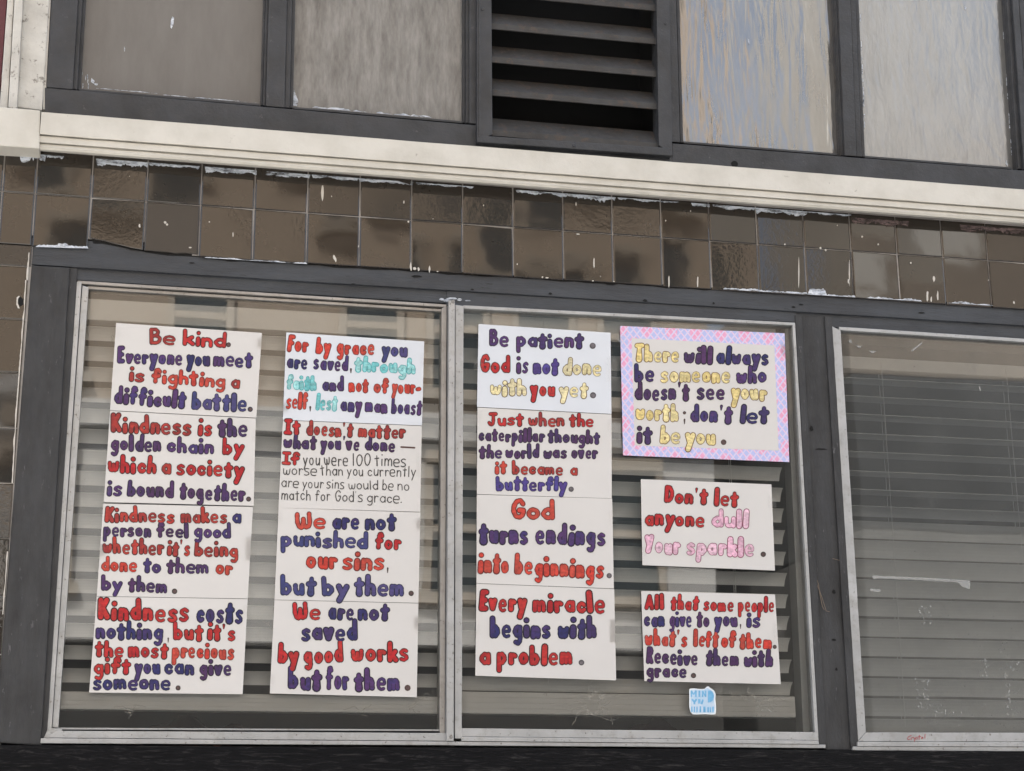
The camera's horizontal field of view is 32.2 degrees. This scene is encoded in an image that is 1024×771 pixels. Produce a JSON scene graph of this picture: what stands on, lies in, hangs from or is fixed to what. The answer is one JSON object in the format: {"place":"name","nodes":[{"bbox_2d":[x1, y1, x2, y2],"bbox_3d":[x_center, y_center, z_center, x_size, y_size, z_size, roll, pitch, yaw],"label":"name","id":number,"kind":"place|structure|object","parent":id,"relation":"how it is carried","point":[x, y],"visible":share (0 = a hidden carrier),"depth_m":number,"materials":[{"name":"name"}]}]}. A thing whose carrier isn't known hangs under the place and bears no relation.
{"place":"outdoors","nodes":[
{"label":"outdoors","id":0,"kind":"place"},
{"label":"sidewalk","id":1,"kind":"structure","parent":0,"visible":0},
{"bbox_2d":[0,0,1023,749],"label":"shop building","id":2,"kind":"structure","parent":1,"relation":"on","point":[860,346],"depth_m":7.57,"materials":[{"name":"grey paint"}]},
{"bbox_2d":[0,0,6,94],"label":"maroon wall","id":3,"kind":"structure","parent":2,"relation":"attached to","point":[3,8],"depth_m":5.08,"materials":[{"name":"paint"}]},
{"bbox_2d":[0,0,50,157],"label":"pilaster","id":4,"kind":"object","parent":2,"relation":"attached to","point":[25,67],"visible":0.92,"depth_m":5.03,"materials":[{"name":"beige paint"}]},
{"bbox_2d":[0,151,1023,666],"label":"tiled wall","id":5,"kind":"structure","parent":2,"relation":"attached to","point":[218,211],"depth_m":5.21,"materials":[{"name":"tile"}]},
{"bbox_2d":[0,237,1023,749],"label":"window surround","id":6,"kind":"object","parent":2,"relation":"attached to","point":[30,593],"visible":0.88,"depth_m":5.09,"materials":[{"name":"metal"}]},
{"bbox_2d":[41,281,447,746],"bbox_3d":[-0.708,0.349,4.896,1.070,1.269,0.066,3,-16,-12],"label":"shop window","id":7,"kind":"structure","parent":6,"relation":"attached to","point":[55,734],"depth_m":4.82,"materials":[{"name":"metal"}]},
{"bbox_2d":[89,597,247,693],"bbox_3d":[-0.911,0.693,4.743,0.423,0.258,0.004,3,-16,-12],"label":"lettered card","id":8,"kind":"object","parent":7,"relation":"attached to","point":[169,645],"visible":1,"depth_m":4.74,"materials":[{"name":"white paper"}]},
{"bbox_2d":[97,504,252,598],"bbox_3d":[-0.908,0.449,4.814,0.429,0.259,0.005,3,-16,-12],"label":"lettered card","id":9,"kind":"object","parent":7,"relation":"attached to","point":[184,551],"visible":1,"depth_m":4.81,"materials":[{"name":"white paper"}]},
{"bbox_2d":[104,411,255,505],"bbox_3d":[-0.909,0.203,4.883,0.424,0.257,0.005,3,-16,-12],"label":"lettered card","id":10,"kind":"object","parent":7,"relation":"attached to","point":[176,459],"visible":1,"depth_m":4.88,"materials":[{"name":"white paper"}]},
{"bbox_2d":[110,323,261,417],"bbox_3d":[-0.904,-0.042,4.954,0.427,0.254,0.005,3,-16,-12],"label":"lettered card","id":11,"kind":"object","parent":7,"relation":"attached to","point":[174,370],"visible":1,"depth_m":4.95,"materials":[{"name":"white paper"}]},
{"bbox_2d":[60,299,438,714],"bbox_3d":[-0.721,0.334,4.944,1.062,1.138,0.054,3,-16,-12],"label":"blind","id":12,"kind":"object","parent":7,"relation":"attached to","point":[102,312],"visible":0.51,"depth_m":4.94,"materials":[{"name":"plastic"}]},
{"bbox_2d":[270,600,417,696],"bbox_3d":[-0.453,0.717,4.839,0.424,0.257,0.005,3,-16,-12],"label":"lettered card","id":13,"kind":"object","parent":7,"relation":"attached to","point":[345,648],"visible":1,"depth_m":4.84,"materials":[{"name":"white paper"}]},
{"bbox_2d":[274,508,419,603],"bbox_3d":[-0.450,0.473,4.909,0.420,0.264,0.005,3,-16,-12],"label":"lettered card","id":14,"kind":"object","parent":7,"relation":"attached to","point":[339,556],"visible":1,"depth_m":4.91,"materials":[{"name":"white paper"}]},
{"bbox_2d":[278,418,421,511],"bbox_3d":[-0.448,0.224,4.981,0.424,0.257,0.005,3,-16,-12],"label":"lettered card","id":15,"kind":"object","parent":7,"relation":"attached to","point":[345,466],"visible":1,"depth_m":4.98,"materials":[{"name":"white paper"}]},
{"bbox_2d":[283,332,423,424],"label":"lettered card","id":16,"kind":"object","parent":7,"relation":"attached to","point":[332,378],"visible":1,"depth_m":5.05,"materials":[{"name":"white paper"}]},
{"bbox_2d":[445,300,824,749],"bbox_3d":[0.341,0.402,5.125,1.091,1.268,0.098,3,-16,-12],"label":"shop window","id":17,"kind":"structure","parent":6,"relation":"attached to","point":[804,735],"depth_m":5.04,"materials":[{"name":"metal"}]},
{"bbox_2d":[477,407,611,497],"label":"lettered card","id":18,"kind":"object","parent":17,"relation":"attached to","point":[541,453],"visible":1,"depth_m":5.10,"materials":[{"name":"white paper"}]},
{"bbox_2d":[476,495,613,587],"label":"lettered card","id":19,"kind":"object","parent":17,"relation":"attached to","point":[546,541],"visible":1,"depth_m":5.03,"materials":[{"name":"white paper"}]},
{"bbox_2d":[475,584,615,679],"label":"lettered card","id":20,"kind":"object","parent":17,"relation":"attached to","point":[545,632],"visible":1,"depth_m":4.96,"materials":[{"name":"white paper"}]},
{"bbox_2d":[477,324,613,413],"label":"lettered card","id":21,"kind":"object","parent":17,"relation":"attached to","point":[530,368],"visible":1,"depth_m":5.17,"materials":[{"name":"white paper"}]},
{"bbox_2d":[462,314,795,718],"bbox_3d":[0.309,0.366,5.165,1.013,1.178,0.055,3,-16,-12],"label":"blind","id":22,"kind":"object","parent":17,"relation":"attached to","point":[657,701],"visible":0.39,"depth_m":5.09,"materials":[{"name":"plastic"}]},
{"bbox_2d":[689,686,715,714],"bbox_3d":[0.537,0.887,5.003,0.079,0.079,0.001,3,-16,-12],"label":"sticker","id":23,"kind":"object","parent":17,"relation":"attached to","point":[702,701],"visible":1,"depth_m":5.00,"materials":[{"name":"white"}]},
{"bbox_2d":[618,326,788,461],"bbox_3d":[0.573,0.022,5.253,0.542,0.402,0.005,3,-16,-12],"label":"lettered card","id":24,"kind":"object","parent":17,"relation":"attached to","point":[704,394],"visible":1,"depth_m":5.25,"materials":[{"name":"white paper"}]},
{"bbox_2d":[641,479,774,570],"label":"lettered card","id":25,"kind":"object","parent":17,"relation":"attached to","point":[707,524],"visible":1,"depth_m":5.14,"materials":[{"name":"white paper"}]},
{"bbox_2d":[641,591,780,683],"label":"lettered card","id":26,"kind":"object","parent":17,"relation":"attached to","point":[710,637],"visible":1,"depth_m":5.05,"materials":[{"name":"white paper"}]},
{"bbox_2d":[832,327,1023,750],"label":"shop window","id":27,"kind":"structure","parent":6,"relation":"attached to","point":[945,741],"depth_m":5.16,"materials":[{"name":"metal"}]},
{"bbox_2d":[842,356,1023,732],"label":"blind","id":28,"kind":"object","parent":27,"relation":"attached to","point":[895,569],"visible":0.96,"depth_m":5.31,"materials":[{"name":"grey plastic"}]},
{"bbox_2d":[0,745,1023,770],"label":"bulkhead","id":29,"kind":"object","parent":2,"relation":"attached to","point":[116,758],"visible":1,"depth_m":4.80,"materials":[{"name":"black paint"}]},
{"bbox_2d":[40,112,1023,226],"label":"sill moulding","id":30,"kind":"object","parent":2,"relation":"attached to","point":[260,148],"visible":0.99,"depth_m":5.23,"materials":[{"name":"beige paint"}]},
{"bbox_2d":[45,0,1023,189],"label":"transom window","id":31,"kind":"structure","parent":2,"relation":"attached to","point":[923,90],"depth_m":5.49,"materials":[{"name":"glass"}]},
{"bbox_2d":[475,0,671,158],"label":"louvre vent","id":32,"kind":"object","parent":31,"relation":"in","point":[588,76],"visible":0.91,"depth_m":5.47,"materials":[{"name":"metal"}]}
]}

